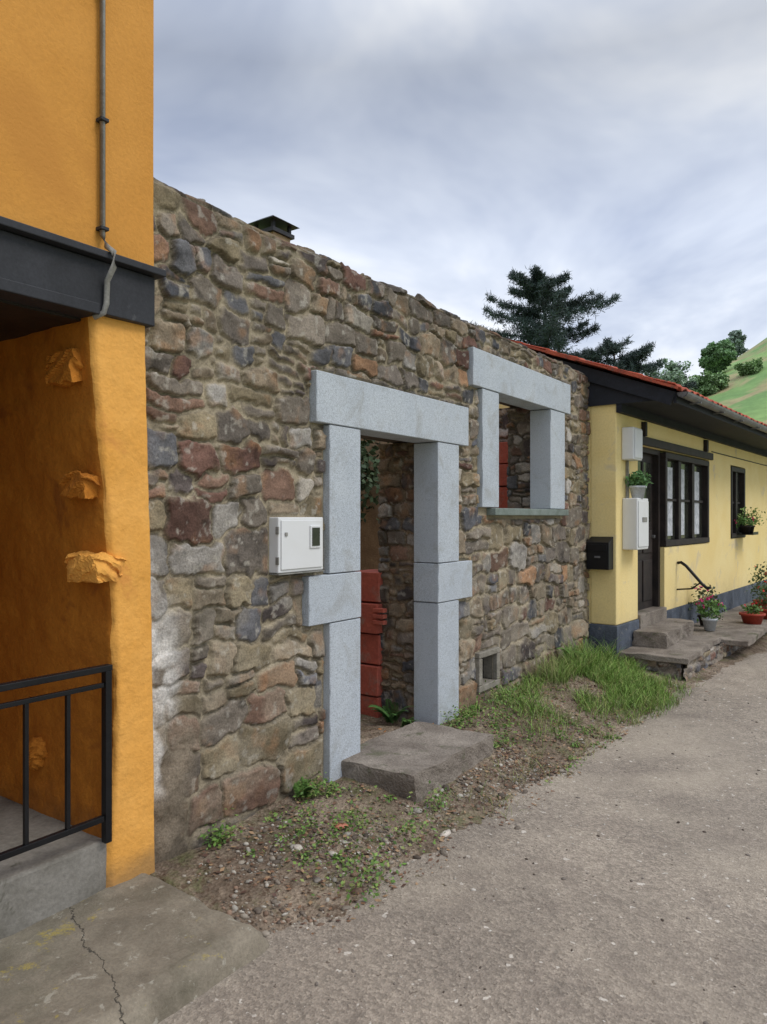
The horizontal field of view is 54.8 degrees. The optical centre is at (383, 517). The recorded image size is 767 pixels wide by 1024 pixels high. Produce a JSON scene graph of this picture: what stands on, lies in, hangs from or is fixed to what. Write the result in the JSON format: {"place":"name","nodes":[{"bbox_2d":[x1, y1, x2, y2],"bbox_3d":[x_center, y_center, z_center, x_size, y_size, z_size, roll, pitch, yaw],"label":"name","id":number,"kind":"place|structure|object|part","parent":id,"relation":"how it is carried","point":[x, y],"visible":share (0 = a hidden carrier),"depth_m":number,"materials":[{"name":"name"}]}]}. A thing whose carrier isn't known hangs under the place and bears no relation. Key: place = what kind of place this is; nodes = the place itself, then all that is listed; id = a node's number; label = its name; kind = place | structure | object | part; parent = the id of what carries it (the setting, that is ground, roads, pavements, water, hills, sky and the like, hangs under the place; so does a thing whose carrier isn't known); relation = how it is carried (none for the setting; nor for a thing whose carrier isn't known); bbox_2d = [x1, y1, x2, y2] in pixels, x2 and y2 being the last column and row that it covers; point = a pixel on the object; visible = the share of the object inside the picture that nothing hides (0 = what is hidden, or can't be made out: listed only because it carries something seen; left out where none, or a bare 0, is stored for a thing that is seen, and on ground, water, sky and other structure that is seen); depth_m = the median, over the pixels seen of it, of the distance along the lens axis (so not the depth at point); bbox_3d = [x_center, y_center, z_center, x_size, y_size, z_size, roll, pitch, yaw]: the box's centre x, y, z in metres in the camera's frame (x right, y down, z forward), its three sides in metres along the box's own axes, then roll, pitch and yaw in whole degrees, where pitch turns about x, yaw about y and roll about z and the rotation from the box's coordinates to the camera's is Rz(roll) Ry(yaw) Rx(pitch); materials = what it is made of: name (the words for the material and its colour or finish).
{"place":"outdoors","nodes":[
{"label":"outdoors","id":0,"kind":"place"},
{"bbox_2d":[0,300,80,341],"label":"porch ceiling","id":1,"kind":"structure","parent":0,"point":[17,320],"depth_m":3.01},
{"bbox_2d":[0,873,269,1023],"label":"concrete pavement","id":2,"kind":"structure","parent":0,"point":[143,948],"depth_m":2.60,"materials":[{"name":"grey concrete"}]},
{"bbox_2d":[358,569,382,601],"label":"brick pier","id":3,"kind":"structure","parent":0,"point":[371,581],"depth_m":5.59,"materials":[{"name":"red brick"}]},
{"bbox_2d":[358,601,382,633],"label":"brick pier","id":4,"kind":"structure","parent":0,"point":[367,625],"depth_m":5.57,"materials":[{"name":"red brick"}]},
{"bbox_2d":[373,620,386,624],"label":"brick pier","id":5,"kind":"structure","parent":4,"relation":"attached to","point":[380,622],"depth_m":5.50,"materials":[{"name":"red brick"}]},
{"bbox_2d":[373,614,386,618],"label":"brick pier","id":6,"kind":"structure","parent":5,"relation":"on","point":[380,616],"depth_m":5.50,"materials":[{"name":"red brick"}]},
{"bbox_2d":[373,608,386,612],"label":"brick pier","id":7,"kind":"structure","parent":6,"relation":"on","point":[380,610],"depth_m":5.50,"materials":[{"name":"red brick"}]},
{"bbox_2d":[360,662,382,696],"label":"brick pier","id":8,"kind":"structure","parent":0,"point":[370,680],"depth_m":5.57,"materials":[{"name":"red brick"}]},
{"bbox_2d":[360,632,382,664],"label":"brick pier","id":9,"kind":"structure","parent":0,"point":[371,649],"depth_m":5.59,"materials":[{"name":"red brick"}]},
{"bbox_2d":[378,443,418,721],"bbox_3d":[0.112,0.550,5.476,0.360,2.200,0.050,0,0,35],"label":"door reveal","id":10,"kind":"object","parent":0,"point":[396,520],"depth_m":5.49,"materials":[{"name":"brown stone"}]},
{"bbox_2d":[150,633,766,952],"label":"dirt verge","id":11,"kind":"structure","parent":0,"point":[212,893],"depth_m":3.83,"materials":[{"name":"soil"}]},
{"bbox_2d":[0,796,106,938],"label":"porch floor","id":12,"kind":"structure","parent":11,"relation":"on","point":[40,883],"depth_m":2.91,"materials":[{"name":"concrete"}]},
{"bbox_2d":[0,664,112,860],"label":"iron railing","id":13,"kind":"object","parent":12,"relation":"on","point":[104,818],"visible":1,"depth_m":2.88,"materials":[{"name":"black metal"}]},
{"bbox_2d":[0,316,154,887],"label":"porch pillar","id":14,"kind":"structure","parent":11,"relation":"on","point":[52,619],"depth_m":3.18,"materials":[{"name":"orange paint"}]},
{"bbox_2d":[29,737,47,770],"bbox_3d":[-1.577,1.078,3.367,0.125,0.153,0.107,0,0,35],"label":"painted stone","id":15,"kind":"object","parent":14,"relation":"attached to","point":[38,753],"visible":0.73,"depth_m":3.33,"materials":[{"name":"paint"}]},
{"bbox_2d":[45,348,83,386],"bbox_3d":[-1.314,-0.621,3.088,0.222,0.156,0.112,0,0,35],"label":"painted stone","id":16,"kind":"object","parent":14,"relation":"attached to","point":[65,367],"visible":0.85,"depth_m":3.03,"materials":[{"name":"paint"}]},
{"bbox_2d":[60,471,101,498],"bbox_3d":[-1.253,-0.133,3.086,0.195,0.122,0.120,0,0,35],"label":"painted stone","id":17,"kind":"object","parent":14,"relation":"attached to","point":[78,484],"visible":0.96,"depth_m":3.04,"materials":[{"name":"paint"}]},
{"bbox_2d":[64,550,125,582],"bbox_3d":[-1.213,0.207,3.098,0.257,0.138,0.159,0,0,35],"label":"painted stone","id":18,"kind":"object","parent":14,"relation":"on","point":[86,566],"visible":0.96,"depth_m":3.03,"materials":[{"name":"orange paint"}]},
{"bbox_2d":[293,844,302,850],"bbox_3d":[-0.407,1.559,3.497,0.042,0.017,0.078,0,0,-21],"label":"loose stone","id":19,"kind":"object","parent":11,"relation":"on","point":[298,846],"visible":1,"depth_m":3.48,"materials":[{"name":"white stone"}]},
{"bbox_2d":[293,776,316,796],"bbox_3d":[-0.431,1.466,4.015,0.108,0.089,0.256,0,0,-33],"label":"fern","id":20,"kind":"object","parent":11,"relation":"on","point":[297,788],"visible":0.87,"depth_m":4.01,"materials":[{"name":"green plant"}]},
{"bbox_2d":[313,877,320,882],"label":"loose stone","id":21,"kind":"object","parent":11,"relation":"on","point":[316,879],"visible":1,"depth_m":3.27,"materials":[{"name":"grey stone"}]},
{"bbox_2d":[333,823,348,829],"bbox_3d":[-0.224,1.556,3.735,0.084,0.013,0.084,0,0,35],"label":"roof tile fragment","id":22,"kind":"object","parent":11,"relation":"on","point":[342,825],"visible":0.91,"depth_m":3.72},
{"bbox_2d":[323,618,359,782],"bbox_3d":[-0.307,1.071,4.426,0.207,0.918,0.293,0,0,35],"label":"door jamb","id":23,"kind":"object","parent":11,"relation":"on","point":[341,696],"depth_m":4.33,"materials":[{"name":"stone"}]},
{"bbox_2d":[302,571,360,625],"bbox_3d":[-0.359,0.468,4.350,0.210,0.276,0.482,0,0,35],"label":"door jamb","id":24,"kind":"object","parent":23,"relation":"on","point":[330,598],"depth_m":4.25,"materials":[{"name":"stone"}]},
{"bbox_2d":[323,425,359,573],"bbox_3d":[-0.308,-0.104,4.425,0.207,0.856,0.295,0,0,35],"label":"door jamb","id":25,"kind":"object","parent":24,"relation":"on","point":[341,505],"depth_m":4.33,"materials":[{"name":"stone"}]},
{"bbox_2d":[360,694,382,717],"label":"brick pier","id":26,"kind":"structure","parent":11,"relation":"on","point":[366,701],"depth_m":5.58,"materials":[{"name":"red brick"}]},
{"bbox_2d":[360,438,392,569],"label":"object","id":27,"kind":"object","parent":11,"relation":"on","point":[369,547],"depth_m":9.23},
{"bbox_2d":[369,699,414,722],"bbox_3d":[0.019,1.417,5.362,0.328,0.138,0.349,0,0,-26],"label":"fern","id":28,"kind":"object","parent":11,"relation":"on","point":[390,717],"visible":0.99,"depth_m":5.34,"materials":[{"name":"green plant"}]},
{"bbox_2d":[401,717,415,726],"bbox_3d":[0.183,1.449,5.213,0.129,0.085,0.220,0,0,-15],"label":"fern","id":29,"kind":"object","parent":11,"relation":"on","point":[405,722],"visible":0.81,"depth_m":5.19,"materials":[{"name":"green plant"}]},
{"bbox_2d":[197,670,623,908],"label":"weeds","id":30,"kind":"object","parent":11,"relation":"on","point":[314,794],"visible":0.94,"depth_m":3.74,"materials":[{"name":"green plant"}]},
{"bbox_2d":[341,722,493,802],"bbox_3d":[0.203,1.542,4.619,0.611,0.248,0.999,0,0,35],"label":"stone doorstep","id":31,"kind":"object","parent":11,"relation":"on","point":[413,757],"visible":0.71,"depth_m":4.43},
{"bbox_2d":[414,600,458,724],"bbox_3d":[0.388,1.071,5.411,0.207,0.918,0.297,0,0,35],"label":"door jamb stone","id":32,"kind":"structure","parent":11,"relation":"on","point":[436,658],"depth_m":5.31,"materials":[{"name":"stone"}]},
{"bbox_2d":[414,560,471,602],"bbox_3d":[0.447,0.468,5.492,0.210,0.276,0.503,0,0,35],"label":"door jamb","id":33,"kind":"object","parent":32,"relation":"on","point":[441,582],"depth_m":5.32,"materials":[{"name":"stone"}]},
{"bbox_2d":[414,442,458,562],"bbox_3d":[0.389,-0.104,5.412,0.207,0.856,0.299,0,0,35],"label":"door jamb stone","id":34,"kind":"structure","parent":33,"relation":"on","point":[436,502],"depth_m":5.31,"materials":[{"name":"stone"}]},
{"bbox_2d":[188,671,691,933],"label":"fallen leaves","id":35,"kind":"object","parent":11,"relation":"on","point":[310,902],"visible":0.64,"depth_m":3.92,"materials":[{"name":"brown plant"}]},
{"bbox_2d":[439,829,450,837],"bbox_3d":[0.317,1.625,3.793,0.042,0.024,0.095,0,0,35],"label":"loose stone","id":36,"kind":"object","parent":11,"relation":"on","point":[447,833],"visible":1,"depth_m":3.78,"materials":[{"name":"white stone"}]},
{"bbox_2d":[442,665,678,819],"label":"dry grass","id":37,"kind":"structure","parent":11,"relation":"on","point":[559,773],"depth_m":5.35,"materials":[{"name":"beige plant"}]},
{"bbox_2d":[526,641,608,685],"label":"wild oats","id":38,"kind":"object","parent":11,"relation":"on","point":[543,665],"visible":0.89,"depth_m":6.47,"materials":[{"name":"green plant"}]},
{"bbox_2d":[557,645,582,661],"bbox_3d":[1.814,1.323,7.159,0.256,0.164,0.400,0,0,16],"label":"fern","id":39,"kind":"object","parent":11,"relation":"on","point":[564,650],"visible":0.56,"depth_m":7.08,"materials":[{"name":"green plant"}]},
{"bbox_2d":[463,630,704,749],"bbox_3d":[1.817,1.392,6.377,1.442,0.637,3.149,0,0,35],"label":"grass tuft","id":40,"kind":"object","parent":11,"relation":"on","point":[617,678],"visible":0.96,"depth_m":6.50,"materials":[{"name":"green plant"}]},
{"bbox_2d":[499,338,766,662],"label":"yellow cottage","id":41,"kind":"structure","parent":11,"relation":"on","point":[703,463],"depth_m":8.85,"materials":[{"name":"paint"}]},
{"bbox_2d":[587,536,612,569],"bbox_3d":[2.243,0.371,7.669,0.240,0.338,0.138,0,0,38],"label":"wall mailbox","id":42,"kind":"object","parent":41,"relation":"attached to","point":[599,553],"depth_m":7.62,"materials":[{"name":"black metal"}]},
{"bbox_2d":[622,427,642,497],"bbox_3d":[2.626,-0.570,7.799,0.139,0.740,0.260,0,0,38],"label":"junction box","id":43,"kind":"object","parent":41,"relation":"attached to","point":[632,443],"visible":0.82,"depth_m":7.72,"materials":[{"name":"white plastic"}]},
{"bbox_2d":[623,498,648,549],"bbox_3d":[2.678,0.070,7.835,0.175,0.540,0.340,0,0,38],"label":"utility meter cabinet","id":44,"kind":"object","parent":41,"relation":"attached to","point":[635,523],"visible":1,"depth_m":7.72,"materials":[{"name":"white plastic"}]},
{"bbox_2d":[625,470,653,497],"bbox_3d":[2.678,-0.354,7.800,0.298,0.309,0.274,0,0,35],"label":"potted plant","id":45,"kind":"object","parent":44,"relation":"on","point":[638,484],"visible":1,"depth_m":7.75,"materials":[{"name":"green plant"}]},
{"bbox_3d":[2.738,0.070,7.787,0.009,0.480,0.300,0,0,38],"label":"door","id":46,"kind":"part","parent":44,"relation":"part of","materials":[{"name":"white plastic"}]},
{"bbox_2d":[638,561,640,602],"bbox_3d":[2.879,0.740,8.415,0.017,0.480,0.300,0,0,38],"label":"door panel","id":47,"kind":"structure","parent":41,"relation":"in","point":[639,562],"depth_m":8.47,"materials":[{"name":"brown wood"}]},
{"bbox_2d":[638,454,652,609],"bbox_3d":[2.966,0.165,8.576,0.050,1.810,0.780,0,0,38],"label":"door leaf","id":48,"kind":"structure","parent":41,"relation":"in","point":[646,458],"depth_m":8.81,"materials":[{"name":"brown wood"}]},
{"bbox_2d":[642,559,651,600],"bbox_3d":[3.102,0.740,8.697,0.017,0.480,0.300,0,0,38],"label":"door panel","id":49,"kind":"structure","parent":41,"relation":"in","point":[646,564],"depth_m":8.66,"materials":[{"name":"brown wood"}]},
{"bbox_2d":[642,530,651,552],"bbox_3d":[3.102,0.285,8.697,0.017,0.270,0.300,0,0,38],"label":"door panel","id":50,"kind":"structure","parent":41,"relation":"in","point":[649,550],"depth_m":8.74,"materials":[{"name":"brown wood"}]},
{"bbox_2d":[677,561,711,589],"bbox_3d":[3.819,0.726,9.093,0.410,0.367,0.041,0,0,36],"label":"wall handrail","id":51,"kind":"object","parent":41,"relation":"attached to","point":[694,575],"depth_m":9.09,"materials":[{"name":"black metal"}]},
{"bbox_2d":[737,532,757,534],"bbox_3d":[5.751,0.253,11.670,0.230,0.045,0.500,0,0,35],"label":"wall plant shelf","id":52,"kind":"object","parent":41,"relation":"attached to","point":[755,533],"depth_m":11.50,"materials":[{"name":"black metal"}]},
{"bbox_2d":[734,515,759,533],"bbox_3d":[5.699,0.111,11.603,0.396,0.299,0.383,0,0,35],"label":"window flower pot","id":53,"kind":"object","parent":52,"relation":"on","point":[746,527],"depth_m":11.55,"materials":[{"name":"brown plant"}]},
{"bbox_2d":[737,506,765,533],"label":"window flower pot","id":54,"kind":"object","parent":52,"relation":"on","point":[753,526],"depth_m":11.69,"materials":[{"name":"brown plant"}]},
{"bbox_2d":[619,602,766,681],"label":"stone steps","id":55,"kind":"structure","parent":11,"relation":"on","point":[680,649],"depth_m":8.01,"materials":[{"name":"grey stone"}]},
{"bbox_2d":[688,583,719,625],"bbox_3d":[4.128,1.119,9.518,0.392,0.543,0.394,0,0,35],"label":"leafy pot plant","id":56,"kind":"object","parent":55,"relation":"on","point":[703,595],"visible":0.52,"depth_m":9.50,"materials":[{"name":"green plant"}]},
{"bbox_2d":[694,594,726,630],"bbox_3d":[4.019,1.173,9.104,0.375,0.435,0.383,0,0,35],"label":"geranium pot","id":57,"kind":"object","parent":55,"relation":"on","point":[709,623],"visible":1,"depth_m":9.07,"materials":[{"name":"green plant"}]},
{"bbox_2d":[739,602,765,624],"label":"terracotta flower pot","id":58,"kind":"object","parent":55,"relation":"on","point":[752,616],"visible":0.98,"depth_m":9.65,"materials":[{"name":"red ceramic"}]},
{"bbox_2d":[748,562,766,606],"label":"leafy pot plant","id":59,"kind":"object","parent":55,"relation":"on","point":[759,577],"visible":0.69,"depth_m":10.97,"materials":[{"name":"green plant"}]},
{"bbox_2d":[751,581,766,618],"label":"flowering plant","id":60,"kind":"object","parent":55,"relation":"on","point":[764,602],"visible":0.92,"depth_m":10.20,"materials":[{"name":"green plant"}]},
{"bbox_2d":[153,0,766,379],"label":"sky","id":61,"kind":"structure","parent":0,"point":[435,150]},
{"bbox_2d":[158,649,766,1023],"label":"road","id":62,"kind":"structure","parent":0,"point":[638,961],"depth_m":3.05,"materials":[{"name":"grey asphalt"}]},
{"bbox_2d":[315,683,766,1023],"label":"road grit","id":63,"kind":"object","parent":62,"relation":"on","point":[480,967],"visible":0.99,"depth_m":3.34,"materials":[{"name":"grey gravel"}]},
{"bbox_2d":[499,407,509,441],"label":"party wall","id":64,"kind":"structure","parent":0,"point":[503,428],"depth_m":8.14,"materials":[{"name":"brown stone"}]},
{"bbox_2d":[693,338,766,423],"bbox_3d":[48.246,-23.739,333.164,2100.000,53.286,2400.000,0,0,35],"label":"ground","id":65,"kind":"structure","parent":0,"point":[746,395],"depth_m":99.28,"materials":[{"name":"green plant"}]},
{"bbox_2d":[145,177,590,862],"bbox_3d":[0.388,0.078,5.629,0.478,3.284,5.585,0,0,35],"label":"masonry","id":66,"kind":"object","parent":65,"relation":"on","point":[249,331],"visible":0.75,"depth_m":3.85,"materials":[{"name":"stone"}]},
{"bbox_2d":[248,215,298,242],"bbox_3d":[-1.444,-1.045,9.637,0.500,5.690,0.500,0,0,35],"label":"chimney","id":67,"kind":"object","parent":66,"relation":"on","point":[281,229],"visible":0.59,"depth_m":9.54,"materials":[{"name":"paint"}]},
{"bbox_2d":[268,517,324,574],"bbox_3d":[-0.477,0.152,4.041,0.113,0.304,0.377,0,0,35],"label":"electric meter box","id":68,"kind":"object","parent":66,"relation":"attached to","point":[295,545],"visible":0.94,"depth_m":3.97,"materials":[{"name":"white plastic"}]},
{"bbox_2d":[281,520,321,569],"bbox_3d":[-0.441,0.147,4.019,0.006,0.262,0.333,0,0,35],"label":"door panel","id":69,"kind":"structure","parent":68,"relation":"in","point":[296,552],"depth_m":3.99,"materials":[{"name":"white plastic"}]},
{"bbox_2d":[310,525,320,547],"bbox_3d":[-0.377,0.107,4.096,0.007,0.125,0.087,0,0,35],"label":"window frame","id":70,"kind":"structure","parent":68,"relation":"in","point":[311,526],"depth_m":4.08,"materials":[{"name":"white plastic"}]},
{"bbox_2d":[312,527,319,545],"bbox_3d":[-0.373,0.107,4.093,0.003,0.101,0.063,0,0,35],"label":"window pane","id":71,"kind":"structure","parent":68,"relation":"in","point":[315,531],"depth_m":4.09,"materials":[{"name":"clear glass"}]},
{"bbox_2d":[309,370,468,445],"bbox_3d":[0.048,-0.682,4.925,0.212,0.290,1.767,0,0,35],"label":"door lintel","id":72,"kind":"structure","parent":66,"relation":"attached to","point":[370,409],"depth_m":4.70,"materials":[{"name":"grey stone"}]},
{"bbox_2d":[475,659,482,685],"bbox_3d":[0.706,1.212,5.815,0.140,0.209,0.055,0,0,35],"label":"vent","id":73,"kind":"object","parent":66,"relation":"attached to","point":[479,671],"visible":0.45,"depth_m":5.76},
{"bbox_2d":[475,646,499,658],"bbox_3d":[0.794,1.083,5.939,0.140,0.045,0.360,0,0,35],"label":"vent","id":74,"kind":"object","parent":73,"relation":"on","point":[486,652],"visible":0.57,"depth_m":5.88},
{"bbox_2d":[476,678,499,692],"bbox_3d":[0.794,1.345,5.939,0.140,0.050,0.360,0,0,35],"label":"vent","id":75,"kind":"object","parent":66,"relation":"on","point":[487,684],"visible":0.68,"depth_m":5.90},
{"bbox_2d":[483,653,499,678],"bbox_3d":[0.882,1.212,6.064,0.140,0.209,0.055,0,0,35],"label":"vent","id":76,"kind":"object","parent":75,"relation":"on","point":[487,666],"visible":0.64,"depth_m":6.04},
{"bbox_2d":[477,389,498,507],"bbox_3d":[0.772,-0.543,5.955,0.207,0.928,0.289,0,0,35],"label":"window jamb","id":77,"kind":"object","parent":66,"relation":"in","point":[488,455],"depth_m":5.86,"materials":[{"name":"stone"}]},
{"bbox_2d":[467,347,569,414],"bbox_3d":[1.178,-1.158,6.526,0.212,0.290,2.008,0,0,35],"label":"window lintel","id":78,"kind":"structure","parent":66,"relation":"in","point":[512,383],"depth_m":6.31,"materials":[{"name":"grey stone"}]},
{"bbox_2d":[499,402,512,406],"bbox_3d":[0.993,-1.280,6.625,0.305,0.400,1.270,0,0,35],"label":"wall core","id":79,"kind":"object","parent":78,"relation":"on","point":[505,404],"visible":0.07,"depth_m":7.08,"materials":[{"name":"beige stone"}]},
{"bbox_2d":[506,408,533,508],"bbox_3d":[1.319,-0.525,7.105,0.285,1.050,0.045,0,0,35],"label":"window reveal","id":80,"kind":"object","parent":66,"relation":"attached to","point":[518,467],"depth_m":7.12,"materials":[{"name":"brown stone"}]},
{"bbox_2d":[487,508,568,515],"bbox_3d":[1.146,-0.044,6.673,0.490,0.059,1.565,0,0,35],"label":"window sill","id":81,"kind":"structure","parent":66,"relation":"in","point":[526,512],"depth_m":6.40,"materials":[{"name":"grey stone"}]},
{"bbox_2d":[530,409,564,508],"bbox_3d":[1.575,-0.543,7.092,0.207,0.928,0.354,0,0,35],"label":"window jamb","id":82,"kind":"object","parent":66,"relation":"in","point":[547,458],"depth_m":6.96,"materials":[{"name":"stone"}]},
{"bbox_2d":[470,264,637,371],"bbox_3d":[7.346,-4.084,30.108,8.550,11.775,9.389,0,0,35],"label":"cedar tree","id":83,"kind":"object","parent":65,"relation":"on","point":[539,293],"visible":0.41,"depth_m":29.09,"materials":[{"name":"green plant"}]},
{"bbox_2d":[580,335,699,389],"bbox_3d":[9.560,-2.790,30.266,6.104,9.188,6.756,0,0,3],"label":"cedar tree","id":84,"kind":"object","parent":65,"relation":"on","point":[634,358],"visible":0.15,"depth_m":29.52,"materials":[{"name":"green plant"}]},
{"bbox_2d":[644,358,670,380],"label":"hedge tree","id":85,"kind":"object","parent":65,"relation":"on","point":[655,374],"visible":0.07,"depth_m":87.63,"materials":[{"name":"green plant"}]},
{"bbox_2d":[664,358,690,384],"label":"hedge tree","id":86,"kind":"object","parent":65,"relation":"on","point":[671,366],"visible":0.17,"depth_m":91.57,"materials":[{"name":"green plant"}]},
{"bbox_2d":[659,367,698,391],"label":"hedge tree","id":87,"kind":"object","parent":65,"relation":"on","point":[677,377],"visible":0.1,"depth_m":80.39,"materials":[{"name":"green plant"}]},
{"bbox_2d":[689,369,729,395],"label":"hedge tree","id":88,"kind":"object","parent":65,"relation":"on","point":[713,383],"visible":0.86,"depth_m":103.27,"materials":[{"name":"green plant"}]},
{"bbox_2d":[698,338,736,374],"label":"round tree","id":89,"kind":"object","parent":65,"relation":"on","point":[718,357],"visible":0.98,"depth_m":119.19,"materials":[{"name":"green plant"}]},
{"bbox_2d":[728,329,748,356],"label":"hilltop tree","id":90,"kind":"object","parent":65,"relation":"on","point":[737,338],"visible":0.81,"depth_m":150.89,"materials":[{"name":"green plant"}]},
{"bbox_2d":[732,357,763,375],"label":"hedge tree","id":91,"kind":"object","parent":65,"relation":"on","point":[754,366],"visible":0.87,"depth_m":106.01,"materials":[{"name":"green plant"}]},
{"bbox_3d":[-4.389,0.420,-0.145,1.650,2.560,6.700,0,0,35],"label":"lower wall","id":92,"kind":"object","parent":65,"relation":"on","visible":0},
{"bbox_2d":[0,277,99,318],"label":"beam","id":93,"kind":"structure","parent":92,"relation":"on","point":[36,297],"depth_m":2.80,"materials":[{"name":"grey paint"}]},
{"bbox_2d":[0,230,154,327],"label":"beam face","id":94,"kind":"object","parent":93,"relation":"on","point":[25,260],"visible":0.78,"depth_m":2.89},
{"bbox_2d":[0,216,165,279],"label":"beam ledge","id":95,"kind":"object","parent":94,"relation":"on","point":[42,236],"visible":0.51,"depth_m":2.85,"materials":[{"name":"grey paint"}]},
{"bbox_2d":[0,0,153,265],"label":"facade","id":96,"kind":"structure","parent":95,"relation":"on","point":[49,115],"depth_m":2.93,"materials":[{"name":"orange paint"}]},
{"bbox_2d":[96,116,108,123],"bbox_3d":[-1.138,-1.607,2.995,0.040,0.014,0.036,0,0,35],"label":"clamp","id":97,"kind":"object","parent":96,"relation":"attached to","point":[102,118],"visible":0.8,"depth_m":2.98,"materials":[{"name":"grey metal"}]},
{"bbox_2d":[96,225,108,231],"bbox_3d":[-1.138,-1.167,2.995,0.040,0.014,0.036,0,0,35],"label":"clamp","id":98,"kind":"object","parent":96,"relation":"attached to","point":[101,227],"visible":0.84,"depth_m":2.98,"materials":[{"name":"grey metal"}]},
{"bbox_2d":[92,0,116,319],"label":"conduit","id":99,"kind":"object","parent":96,"relation":"attached to","point":[102,127],"visible":1,"depth_m":2.98,"materials":[{"name":"grey plastic"}]},
{"bbox_3d":[-2.147,0.275,7.452,0.250,3.050,5.500,0,0,35],"label":"rear wall","id":100,"kind":"object","parent":65,"relation":"on","visible":0},
{"bbox_2d":[360,439,388,536],"bbox_3d":[-0.309,-0.592,8.922,1.102,1.654,1.029,0,0,35],"label":"ivy","id":101,"kind":"object","parent":100,"relation":"attached to","point":[371,476],"visible":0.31,"depth_m":8.76,"materials":[{"name":"green plant"}]},
{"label":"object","id":102,"kind":"object","parent":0,"visible":0},
{"bbox_2d":[360,435,403,442],"bbox_3d":[-0.152,-1.020,5.003,0.305,0.920,1.200,0,0,35],"label":"lintel","id":103,"kind":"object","parent":102,"relation":"attached to","point":[377,439],"visible":0.07,"depth_m":5.33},
{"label":"brick jamb","id":104,"kind":"object","parent":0,"visible":0},
{"bbox_2d":[498,487,507,507],"bbox_3d":[1.294,-0.206,7.906,0.430,0.222,0.310,0,0,35],"label":"brick jamb","id":105,"kind":"object","parent":104,"relation":"on","point":[503,498],"visible":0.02,"depth_m":7.74,"materials":[{"name":"red brick"}]},
{"bbox_2d":[499,464,507,486],"bbox_3d":[1.296,-0.441,7.899,0.420,0.222,0.320,0,0,35],"label":"brick jamb","id":106,"kind":"object","parent":105,"relation":"on","point":[503,476],"visible":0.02,"depth_m":7.74,"materials":[{"name":"red brick"}]},
{"bbox_2d":[499,442,507,464],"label":"brick jamb","id":107,"kind":"object","parent":106,"relation":"on","point":[503,452],"visible":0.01,"depth_m":7.74,"materials":[{"name":"red brick"}]}
]}

